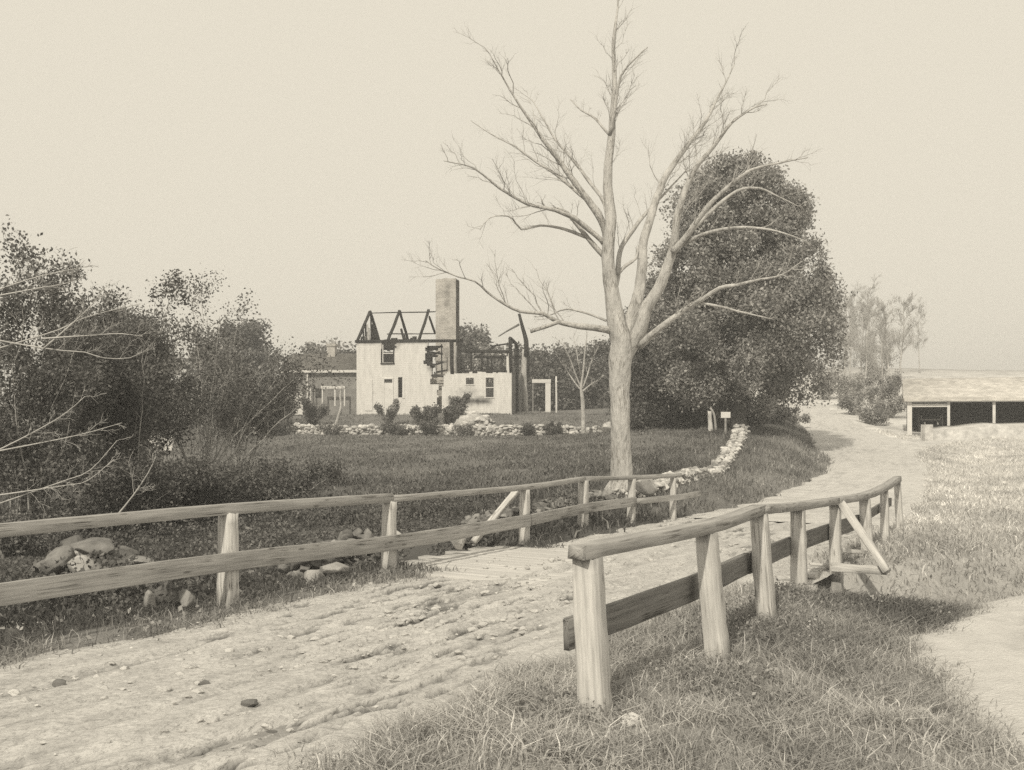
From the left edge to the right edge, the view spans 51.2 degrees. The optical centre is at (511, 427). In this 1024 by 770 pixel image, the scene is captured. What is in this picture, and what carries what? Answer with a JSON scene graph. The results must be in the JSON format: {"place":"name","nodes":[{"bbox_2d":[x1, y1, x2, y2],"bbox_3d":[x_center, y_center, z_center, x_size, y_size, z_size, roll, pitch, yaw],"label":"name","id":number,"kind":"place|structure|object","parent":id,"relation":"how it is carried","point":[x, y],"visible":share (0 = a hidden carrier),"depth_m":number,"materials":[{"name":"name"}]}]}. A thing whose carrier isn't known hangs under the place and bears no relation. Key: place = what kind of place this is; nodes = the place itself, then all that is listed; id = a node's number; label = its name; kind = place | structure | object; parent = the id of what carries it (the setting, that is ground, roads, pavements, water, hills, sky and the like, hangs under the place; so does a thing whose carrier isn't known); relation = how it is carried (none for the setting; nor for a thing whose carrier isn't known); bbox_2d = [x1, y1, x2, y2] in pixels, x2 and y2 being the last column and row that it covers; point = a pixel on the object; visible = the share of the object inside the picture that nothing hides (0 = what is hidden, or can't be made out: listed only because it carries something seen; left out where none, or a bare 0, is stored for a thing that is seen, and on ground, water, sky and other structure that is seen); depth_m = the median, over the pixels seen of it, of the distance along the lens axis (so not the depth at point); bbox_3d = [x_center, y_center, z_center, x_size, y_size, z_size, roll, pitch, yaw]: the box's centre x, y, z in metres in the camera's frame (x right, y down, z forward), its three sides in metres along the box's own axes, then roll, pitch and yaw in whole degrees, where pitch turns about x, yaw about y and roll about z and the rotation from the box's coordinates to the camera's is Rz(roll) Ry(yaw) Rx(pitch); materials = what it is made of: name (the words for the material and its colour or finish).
{"place":"outdoors","nodes":[
{"label":"outdoors","id":0,"kind":"place"},
{"bbox_2d":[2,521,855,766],"bbox_3d":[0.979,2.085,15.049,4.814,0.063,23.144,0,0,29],"label":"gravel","id":1,"kind":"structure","parent":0,"point":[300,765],"depth_m":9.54,"materials":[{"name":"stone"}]},
{"bbox_2d":[0,505,917,769],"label":"road","id":2,"kind":"structure","parent":0,"point":[80,726],"depth_m":9.36,"materials":[{"name":"soil"}]},
{"bbox_2d":[241,699,258,706],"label":"loose stone","id":3,"kind":"object","parent":2,"relation":"on","point":[249,702],"visible":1,"depth_m":8.14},
{"bbox_2d":[0,540,745,744],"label":"mud clods","id":4,"kind":"object","parent":2,"relation":"on","point":[263,725],"visible":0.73,"depth_m":10.76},
{"bbox_2d":[0,367,1023,769],"bbox_3d":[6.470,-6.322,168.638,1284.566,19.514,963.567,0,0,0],"label":"ground","id":5,"kind":"structure","parent":0,"point":[896,425],"depth_m":23.12,"materials":[{"name":"soil"}]},
{"bbox_2d":[0,487,124,556],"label":"alder shrub","id":6,"kind":"object","parent":5,"relation":"on","point":[32,545],"visible":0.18,"depth_m":19.20,"materials":[{"name":"grey plant"}]},
{"bbox_2d":[0,214,136,541],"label":"alder shrub","id":7,"kind":"object","parent":5,"relation":"on","point":[44,389],"visible":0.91,"depth_m":21.46,"materials":[{"name":"grey plant"}]},
{"bbox_2d":[0,247,162,527],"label":"leaning sapling","id":8,"kind":"object","parent":5,"relation":"on","point":[45,347],"visible":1,"depth_m":19.99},
{"bbox_2d":[37,257,210,512],"bbox_3d":[-8.915,-0.814,24.490,4.893,6.265,3.176,0,0,37],"label":"alder shrub","id":9,"kind":"object","parent":5,"relation":"on","point":[138,379],"visible":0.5,"depth_m":24.33,"materials":[{"name":"grey plant"}]},
{"bbox_2d":[44,296,208,465],"bbox_3d":[-9.809,-0.519,27.086,3.536,5.421,3.470,0,0,0],"label":"alder shrub","id":10,"kind":"object","parent":5,"relation":"on","point":[101,318],"visible":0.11,"depth_m":27.24,"materials":[{"name":"grey plant"}]},
{"bbox_2d":[48,434,219,531],"bbox_3d":[-8.112,1.225,22.847,3.409,2.203,3.218,0,0,-23],"label":"alder shrub","id":11,"kind":"object","parent":5,"relation":"on","point":[114,490],"visible":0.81,"depth_m":22.30,"materials":[{"name":"grey plant"}]},
{"bbox_2d":[96,295,192,463],"bbox_3d":[-11.250,-0.911,31.263,3.398,5.942,3.830,0,0,18],"label":"alder shrub","id":12,"kind":"object","parent":5,"relation":"on","point":[148,341],"visible":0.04,"depth_m":31.32,"materials":[{"name":"grey plant"}]},
{"bbox_2d":[143,590,156,612],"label":"boulder","id":13,"kind":"object","parent":5,"relation":"on","point":[149,600],"visible":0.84,"depth_m":11.93,"materials":[{"name":"stone"}]},
{"bbox_2d":[154,580,178,602],"bbox_3d":[-4.032,1.901,12.528,0.272,0.250,0.318,0,0,0],"label":"boulder","id":14,"kind":"object","parent":5,"relation":"on","point":[166,586],"visible":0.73,"depth_m":12.42,"materials":[{"name":"stone"}]},
{"bbox_2d":[179,589,194,608],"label":"boulder","id":15,"kind":"object","parent":5,"relation":"on","point":[186,598],"visible":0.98,"depth_m":12.14,"materials":[{"name":"stone"}]},
{"bbox_2d":[115,445,281,521],"bbox_3d":[-7.378,1.319,24.426,4.303,1.836,2.568,0,0,0],"label":"alder shrub","id":16,"kind":"object","parent":5,"relation":"on","point":[221,485],"visible":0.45,"depth_m":24.30,"materials":[{"name":"grey plant"}]},
{"bbox_2d":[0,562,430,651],"bbox_3d":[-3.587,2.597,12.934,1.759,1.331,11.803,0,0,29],"label":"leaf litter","id":17,"kind":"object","parent":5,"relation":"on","point":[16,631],"visible":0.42,"depth_m":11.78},
{"bbox_2d":[171,338,265,426],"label":"orchard tree","id":18,"kind":"object","parent":5,"relation":"on","point":[191,364],"visible":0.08,"depth_m":72.91,"materials":[{"name":"grey plant"}]},
{"bbox_2d":[109,268,356,470],"bbox_3d":[-8.030,-1.161,29.577,6.016,6.543,5.174,0,0,-45],"label":"alder shrub","id":19,"kind":"object","parent":5,"relation":"on","point":[218,397],"visible":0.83,"depth_m":29.46,"materials":[{"name":"grey plant"}]},
{"bbox_2d":[188,330,309,472],"bbox_3d":[-8.300,-0.520,33.729,3.598,4.863,3.589,0,0,0],"label":"alder shrub","id":20,"kind":"object","parent":5,"relation":"on","point":[263,427],"visible":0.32,"depth_m":33.62,"materials":[{"name":"grey plant"}]},
{"bbox_2d":[214,311,283,414],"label":"orchard tree","id":21,"kind":"object","parent":5,"relation":"on","point":[257,332],"visible":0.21,"depth_m":91.33,"materials":[{"name":"grey plant"}]},
{"bbox_2d":[259,419,293,435],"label":"garden bush","id":22,"kind":"object","parent":5,"relation":"on","point":[287,425],"visible":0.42,"depth_m":65.28,"materials":[{"name":"grey plant"}]},
{"bbox_2d":[0,538,564,671],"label":"grass","id":23,"kind":"structure","parent":5,"relation":"on","point":[239,607],"depth_m":12.11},
{"bbox_2d":[231,448,349,502],"bbox_3d":[-5.866,1.262,26.568,3.346,1.548,2.315,0,0,-20],"label":"alder shrub","id":24,"kind":"object","parent":5,"relation":"on","point":[287,481],"visible":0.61,"depth_m":26.33,"materials":[{"name":"grey plant"}]},
{"bbox_2d":[0,479,602,632],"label":"weeds","id":25,"kind":"object","parent":5,"relation":"on","point":[11,572],"visible":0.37,"depth_m":19.70,"materials":[{"name":"grey plant"}]},
{"bbox_2d":[31,557,112,573],"bbox_3d":[-5.414,1.782,13.530,1.438,0.434,0.925,0,0,26],"label":"boulder","id":26,"kind":"object","parent":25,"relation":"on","point":[36,565],"visible":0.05,"depth_m":13.28,"materials":[{"name":"stone"}]},
{"bbox_2d":[41,545,75,575],"bbox_3d":[-5.603,1.648,13.262,0.431,0.380,0.492,0,0,0],"label":"boulder","id":27,"kind":"object","parent":26,"relation":"on","point":[56,554],"visible":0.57,"depth_m":13.09,"materials":[{"name":"stone"}]},
{"bbox_2d":[60,535,83,545],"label":"boulder","id":28,"kind":"object","parent":26,"relation":"on","point":[72,539],"visible":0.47,"depth_m":13.73,"materials":[{"name":"stone"}]},
{"bbox_2d":[67,555,99,572],"bbox_3d":[-5.282,1.691,13.191,0.300,0.248,0.390,0,0,38],"label":"boulder","id":29,"kind":"object","parent":26,"relation":"on","point":[85,558],"visible":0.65,"depth_m":13.08,"materials":[{"name":"stone"}]},
{"bbox_2d":[70,537,114,556],"bbox_3d":[-5.349,1.519,13.534,0.577,0.266,0.793,0,0,-26],"label":"boulder","id":30,"kind":"object","parent":26,"relation":"on","point":[91,544],"visible":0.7,"depth_m":13.32,"materials":[{"name":"stone"}]},
{"bbox_2d":[100,549,136,566],"bbox_3d":[-4.955,1.690,13.521,0.392,0.302,0.522,0,0,0],"label":"boulder","id":31,"kind":"object","parent":26,"relation":"on","point":[111,561],"visible":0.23,"depth_m":13.44,"materials":[{"name":"stone"}]},
{"bbox_2d":[128,555,153,564],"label":"boulder","id":32,"kind":"object","parent":31,"relation":"on","point":[140,559],"visible":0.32,"depth_m":13.50,"materials":[{"name":"stone"}]},
{"bbox_2d":[303,569,325,584],"bbox_3d":[-2.681,2.053,14.493,0.308,0.273,0.219,0,0,0],"label":"boulder","id":33,"kind":"object","parent":5,"relation":"on","point":[311,574],"visible":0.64,"depth_m":14.45,"materials":[{"name":"stone"}]},
{"bbox_2d":[301,398,331,425],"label":"garden bush","id":34,"kind":"object","parent":5,"relation":"on","point":[310,411],"visible":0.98,"depth_m":69.10,"materials":[{"name":"grey plant"}]},
{"bbox_2d":[281,344,356,415],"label":"farm outbuilding","id":35,"kind":"structure","parent":5,"relation":"on","point":[329,396],"depth_m":83.85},
{"bbox_2d":[296,331,344,353],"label":"orchard tree","id":36,"kind":"object","parent":5,"relation":"on","point":[308,346],"visible":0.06,"depth_m":98.67,"materials":[{"name":"grey plant"}]},
{"bbox_2d":[317,421,343,435],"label":"garden bush","id":37,"kind":"object","parent":5,"relation":"on","point":[336,428],"visible":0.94,"depth_m":64.95,"materials":[{"name":"grey plant"}]},
{"bbox_2d":[320,562,349,572],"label":"boulder","id":38,"kind":"object","parent":5,"relation":"on","point":[336,567],"visible":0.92,"depth_m":14.84,"materials":[{"name":"stone"}]},
{"bbox_2d":[278,528,397,577],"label":"stone wall","id":39,"kind":"structure","parent":5,"relation":"on","point":[345,534],"depth_m":15.68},
{"bbox_2d":[0,473,700,607],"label":"wooden railing","id":40,"kind":"object","parent":5,"relation":"on","point":[228,562],"visible":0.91,"depth_m":13.11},
{"bbox_2d":[0,411,731,537],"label":"grass","id":41,"kind":"structure","parent":5,"relation":"on","point":[363,455],"depth_m":42.59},
{"bbox_2d":[374,398,401,424],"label":"garden bush","id":42,"kind":"object","parent":5,"relation":"on","point":[392,412],"visible":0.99,"depth_m":69.29,"materials":[{"name":"grey plant"}]},
{"bbox_2d":[379,421,412,435],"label":"garden bush","id":43,"kind":"object","parent":5,"relation":"on","point":[397,430],"visible":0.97,"depth_m":65.28,"materials":[{"name":"grey plant"}]},
{"bbox_2d":[230,422,602,435],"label":"stone wall","id":44,"kind":"structure","parent":5,"relation":"on","point":[373,429],"depth_m":65.72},
{"bbox_2d":[409,402,441,425],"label":"garden bush","id":45,"kind":"object","parent":5,"relation":"on","point":[429,413],"visible":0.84,"depth_m":67.74,"materials":[{"name":"grey plant"}]},
{"bbox_2d":[417,417,440,434],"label":"garden bush","id":46,"kind":"object","parent":5,"relation":"on","point":[430,428],"visible":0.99,"depth_m":64.78,"materials":[{"name":"grey plant"}]},
{"bbox_2d":[355,278,522,414],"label":"burnt house","id":47,"kind":"structure","parent":5,"relation":"on","point":[404,374],"depth_m":75.13,"materials":[{"name":"white paint"}]},
{"bbox_2d":[383,378,393,414],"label":"door","id":48,"kind":"structure","parent":47,"relation":"in","point":[388,385],"depth_m":75.15,"materials":[{"name":"white paint"}]},
{"bbox_2d":[484,377,494,397],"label":"window","id":49,"kind":"structure","parent":47,"relation":"in","point":[490,387],"depth_m":74.22,"materials":[{"name":"white paint"}]},
{"bbox_2d":[442,398,464,424],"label":"garden bush","id":50,"kind":"object","parent":5,"relation":"on","point":[451,413],"visible":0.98,"depth_m":68.81,"materials":[{"name":"grey plant"}]},
{"bbox_2d":[448,392,471,415],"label":"garden bush","id":51,"kind":"object","parent":5,"relation":"on","point":[465,399],"visible":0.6,"depth_m":70.60,"materials":[{"name":"grey plant"}]},
{"bbox_2d":[452,423,476,435],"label":"garden bush","id":52,"kind":"object","parent":5,"relation":"on","point":[468,428],"visible":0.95,"depth_m":64.96,"materials":[{"name":"grey plant"}]},
{"bbox_2d":[433,319,497,379],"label":"orchard tree","id":53,"kind":"object","parent":5,"relation":"on","point":[470,337],"visible":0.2,"depth_m":96.23,"materials":[{"name":"grey plant"}]},
{"bbox_2d":[449,411,496,426],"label":"rubble heap","id":54,"kind":"object","parent":5,"relation":"on","point":[475,418],"visible":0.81,"depth_m":68.79,"materials":[{"name":"stone"}]},
{"bbox_2d":[462,341,520,382],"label":"orchard tree","id":55,"kind":"object","parent":5,"relation":"on","point":[476,362],"visible":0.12,"depth_m":93.84,"materials":[{"name":"grey plant"}]},
{"bbox_2d":[498,313,529,411],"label":"charred snag","id":56,"kind":"object","parent":5,"relation":"on","point":[525,365],"visible":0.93,"depth_m":79.81,"materials":[{"name":"black plant"}]},
{"bbox_2d":[498,341,549,396],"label":"orchard tree","id":57,"kind":"object","parent":5,"relation":"on","point":[520,350],"visible":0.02,"depth_m":96.89,"materials":[{"name":"grey plant"}]},
{"bbox_2d":[518,423,535,435],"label":"garden bush","id":58,"kind":"object","parent":5,"relation":"on","point":[527,429],"visible":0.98,"depth_m":64.94,"materials":[{"name":"grey plant"}]},
{"bbox_2d":[460,490,618,548],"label":"stone wall","id":59,"kind":"structure","parent":5,"relation":"on","point":[598,495],"depth_m":21.75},
{"bbox_2d":[532,379,550,412],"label":"door frame","id":60,"kind":"object","parent":5,"relation":"on","point":[547,382],"visible":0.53,"depth_m":76.91,"materials":[{"name":"white paint"}]},
{"bbox_2d":[540,420,562,435],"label":"garden bush","id":61,"kind":"object","parent":5,"relation":"on","point":[553,429],"visible":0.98,"depth_m":65.05,"materials":[{"name":"grey plant"}]},
{"bbox_2d":[519,340,592,410],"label":"orchard tree","id":62,"kind":"object","parent":5,"relation":"on","point":[541,366],"visible":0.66,"depth_m":88.72,"materials":[{"name":"grey plant"}]},
{"bbox_2d":[548,338,606,409],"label":"orchard tree","id":63,"kind":"object","parent":5,"relation":"on","point":[580,353],"visible":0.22,"depth_m":90.22,"materials":[{"name":"grey plant"}]},
{"bbox_2d":[552,329,603,433],"bbox_3d":[3.997,-2.710,63.753,3.233,6.957,1.755,0,0,0],"label":"young tree","id":64,"kind":"object","parent":5,"relation":"on","point":[582,390],"visible":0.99,"depth_m":63.93,"materials":[{"name":"grey plant"}]},
{"bbox_2d":[567,335,610,408],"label":"orchard tree","id":65,"kind":"object","parent":5,"relation":"on","point":[599,366],"visible":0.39,"depth_m":89.12,"materials":[{"name":"grey plant"}]},
{"bbox_2d":[370,542,828,591],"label":"plank bridge","id":66,"kind":"structure","parent":5,"relation":"on","point":[533,557],"depth_m":16.68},
{"bbox_2d":[450,538,464,549],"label":"boulder","id":67,"kind":"object","parent":66,"relation":"on","point":[458,544],"visible":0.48,"depth_m":18.14,"materials":[{"name":"stone"}]},
{"bbox_2d":[594,349,638,407],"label":"orchard tree","id":68,"kind":"object","parent":5,"relation":"on","point":[606,377],"visible":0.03,"depth_m":87.62,"materials":[{"name":"grey plant"}]},
{"bbox_2d":[403,0,832,492],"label":"bare tree","id":69,"kind":"object","parent":5,"relation":"on","point":[627,336],"visible":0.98,"depth_m":26.52,"materials":[{"name":"beige plant"}]},
{"bbox_2d":[621,712,643,727],"bbox_3d":[0.868,2.097,7.637,0.182,0.125,0.154,0,0,0],"label":"loose stone","id":70,"kind":"object","parent":5,"relation":"on","point":[630,718],"visible":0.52,"depth_m":7.61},
{"bbox_2d":[454,417,835,550],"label":"grass","id":71,"kind":"structure","parent":5,"relation":"on","point":[658,465],"depth_m":33.24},
{"bbox_2d":[636,479,656,495],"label":"boulder","id":72,"kind":"object","parent":5,"relation":"on","point":[647,487],"visible":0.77,"depth_m":25.49,"materials":[{"name":"stone"}]},
{"bbox_2d":[598,285,731,430],"bbox_3d":[8.189,-3.536,56.055,7.191,9.368,7.372,0,0,0],"label":"maple tree","id":73,"kind":"object","parent":5,"relation":"on","point":[649,409],"visible":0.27,"depth_m":54.34,"materials":[{"name":"grey plant"}]},
{"bbox_2d":[614,424,750,497],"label":"stone wall","id":74,"kind":"structure","parent":5,"relation":"on","point":[734,443],"depth_m":35.68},
{"bbox_2d":[563,476,903,721],"bbox_3d":[4.425,2.002,14.641,1.034,2.300,15.898,0,0,29],"label":"wooden railing","id":75,"kind":"object","parent":5,"relation":"on","point":[592,622],"visible":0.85,"depth_m":9.73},
{"bbox_2d":[623,146,857,428],"bbox_3d":[10.410,-6.419,49.585,10.178,13.512,11.420,0,0,31],"label":"maple tree","id":76,"kind":"object","parent":5,"relation":"on","point":[771,360],"visible":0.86,"depth_m":48.14,"materials":[{"name":"grey plant"}]},
{"bbox_2d":[510,578,998,745],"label":"weeds","id":77,"kind":"object","parent":5,"relation":"on","point":[682,667],"visible":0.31,"depth_m":9.09,"materials":[{"name":"grey plant"}]},
{"bbox_2d":[746,407,770,429],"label":"bank bush","id":78,"kind":"object","parent":5,"relation":"on","point":[758,421],"visible":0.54,"depth_m":51.32,"materials":[{"name":"grey plant"}]},
{"bbox_2d":[764,404,800,422],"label":"bank bush","id":79,"kind":"object","parent":5,"relation":"on","point":[783,414],"visible":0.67,"depth_m":59.57,"materials":[{"name":"grey plant"}]},
{"bbox_2d":[788,411,811,423],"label":"bank bush","id":80,"kind":"object","parent":5,"relation":"on","point":[804,417],"visible":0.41,"depth_m":63.67,"materials":[{"name":"grey plant"}]},
{"bbox_2d":[834,301,860,375],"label":"birch tree","id":81,"kind":"object","parent":5,"relation":"on","point":[851,322],"visible":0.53,"depth_m":99.97,"materials":[{"name":"grey plant"}]},
{"bbox_2d":[827,369,873,399],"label":"hill brush","id":82,"kind":"object","parent":5,"relation":"on","point":[868,382],"visible":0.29,"depth_m":83.51,"materials":[{"name":"grey plant"}]},
{"bbox_2d":[836,283,864,378],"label":"birch tree","id":83,"kind":"object","parent":5,"relation":"on","point":[850,299],"visible":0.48,"depth_m":109.61,"materials":[{"name":"grey plant"}]},
{"bbox_2d":[837,393,864,414],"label":"hill brush","id":84,"kind":"object","parent":5,"relation":"on","point":[848,403],"visible":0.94,"depth_m":74.90,"materials":[{"name":"grey plant"}]},
{"bbox_2d":[845,297,878,372],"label":"birch tree","id":85,"kind":"object","parent":5,"relation":"on","point":[853,342],"visible":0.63,"depth_m":96.02,"materials":[{"name":"grey plant"}]},
{"bbox_2d":[842,275,890,377],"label":"birch tree","id":86,"kind":"object","parent":5,"relation":"on","point":[868,293],"visible":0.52,"depth_m":103.98,"materials":[{"name":"grey plant"}]},
{"bbox_2d":[847,293,886,386],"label":"birch tree","id":87,"kind":"object","parent":5,"relation":"on","point":[866,323],"visible":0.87,"depth_m":92.05,"materials":[{"name":"grey plant"}]},
{"bbox_2d":[838,371,902,410],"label":"hill brush","id":88,"kind":"object","parent":5,"relation":"on","point":[854,387],"visible":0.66,"depth_m":78.02,"materials":[{"name":"grey plant"}]},
{"bbox_2d":[855,405,894,425],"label":"hill brush","id":89,"kind":"object","parent":5,"relation":"on","point":[866,416],"visible":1,"depth_m":68.72,"materials":[{"name":"grey plant"}]},
{"bbox_2d":[857,305,897,399],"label":"birch tree","id":90,"kind":"object","parent":5,"relation":"on","point":[881,330],"visible":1,"depth_m":81.66,"materials":[{"name":"grey plant"}]},
{"bbox_2d":[857,344,901,387],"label":"hill brush","id":91,"kind":"object","parent":5,"relation":"on","point":[869,366],"visible":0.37,"depth_m":95.22,"materials":[{"name":"grey plant"}]},
{"bbox_2d":[868,369,903,404],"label":"hill brush","id":92,"kind":"object","parent":5,"relation":"on","point":[890,390],"visible":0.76,"depth_m":75.69,"materials":[{"name":"grey plant"}]},
{"bbox_2d":[868,297,905,375],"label":"birch tree","id":93,"kind":"object","parent":5,"relation":"on","point":[883,308],"visible":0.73,"depth_m":94.08,"materials":[{"name":"grey plant"}]},
{"bbox_2d":[872,396,905,417],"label":"hill brush","id":94,"kind":"object","parent":5,"relation":"on","point":[896,406],"visible":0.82,"depth_m":72.43,"materials":[{"name":"grey plant"}]},
{"bbox_2d":[882,291,917,379],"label":"birch tree","id":95,"kind":"object","parent":5,"relation":"on","point":[904,318],"visible":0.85,"depth_m":99.75,"materials":[{"name":"grey plant"}]},
{"bbox_2d":[905,298,927,372],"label":"birch tree","id":96,"kind":"object","parent":5,"relation":"on","point":[917,324],"visible":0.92,"depth_m":112.08,"materials":[{"name":"grey plant"}]},
{"bbox_2d":[921,424,932,440],"bbox_3d":[22.400,0.397,57.749,0.440,1.150,0.500,0,0,-6],"label":"stone block","id":97,"kind":"object","parent":5,"relation":"on","point":[926,432],"depth_m":57.51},
{"bbox_2d":[902,377,1023,435],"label":"cart shed","id":98,"kind":"structure","parent":5,"relation":"on","point":[956,401],"depth_m":63.00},
{"bbox_2d":[918,414,942,431],"bbox_3d":[24.815,-0.262,63.400,1.400,1.169,2.908,0,0,20],"label":"hay cart","id":99,"kind":"object","parent":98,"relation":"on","point":[924,420],"visible":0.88,"depth_m":63.45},
{"bbox_2d":[933,422,1023,439],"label":"stone ramp","id":100,"kind":"structure","parent":5,"relation":"on","point":[980,430],"depth_m":57.63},
{"bbox_2d":[0,0,1023,403],"label":"sky","id":101,"kind":"structure","parent":0,"point":[289,149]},
{"bbox_2d":[244,579,1023,769],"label":"grass","id":102,"kind":"structure","parent":0,"point":[633,645],"depth_m":7.79,"materials":[{"name":"plant"}]},
{"bbox_2d":[681,405,929,525],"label":"hill road","id":103,"kind":"structure","parent":0,"point":[866,459],"depth_m":42.77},
{"bbox_2d":[728,429,1023,631],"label":"grass","id":104,"kind":"structure","parent":0,"point":[1009,493],"depth_m":22.90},
{"bbox_2d":[906,439,982,446],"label":"shed track","id":105,"kind":"structure","parent":0,"point":[930,443],"depth_m":56.70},
{"bbox_2d":[905,595,1023,755],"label":"sandy path","id":106,"kind":"structure","parent":0,"point":[995,635],"depth_m":10.73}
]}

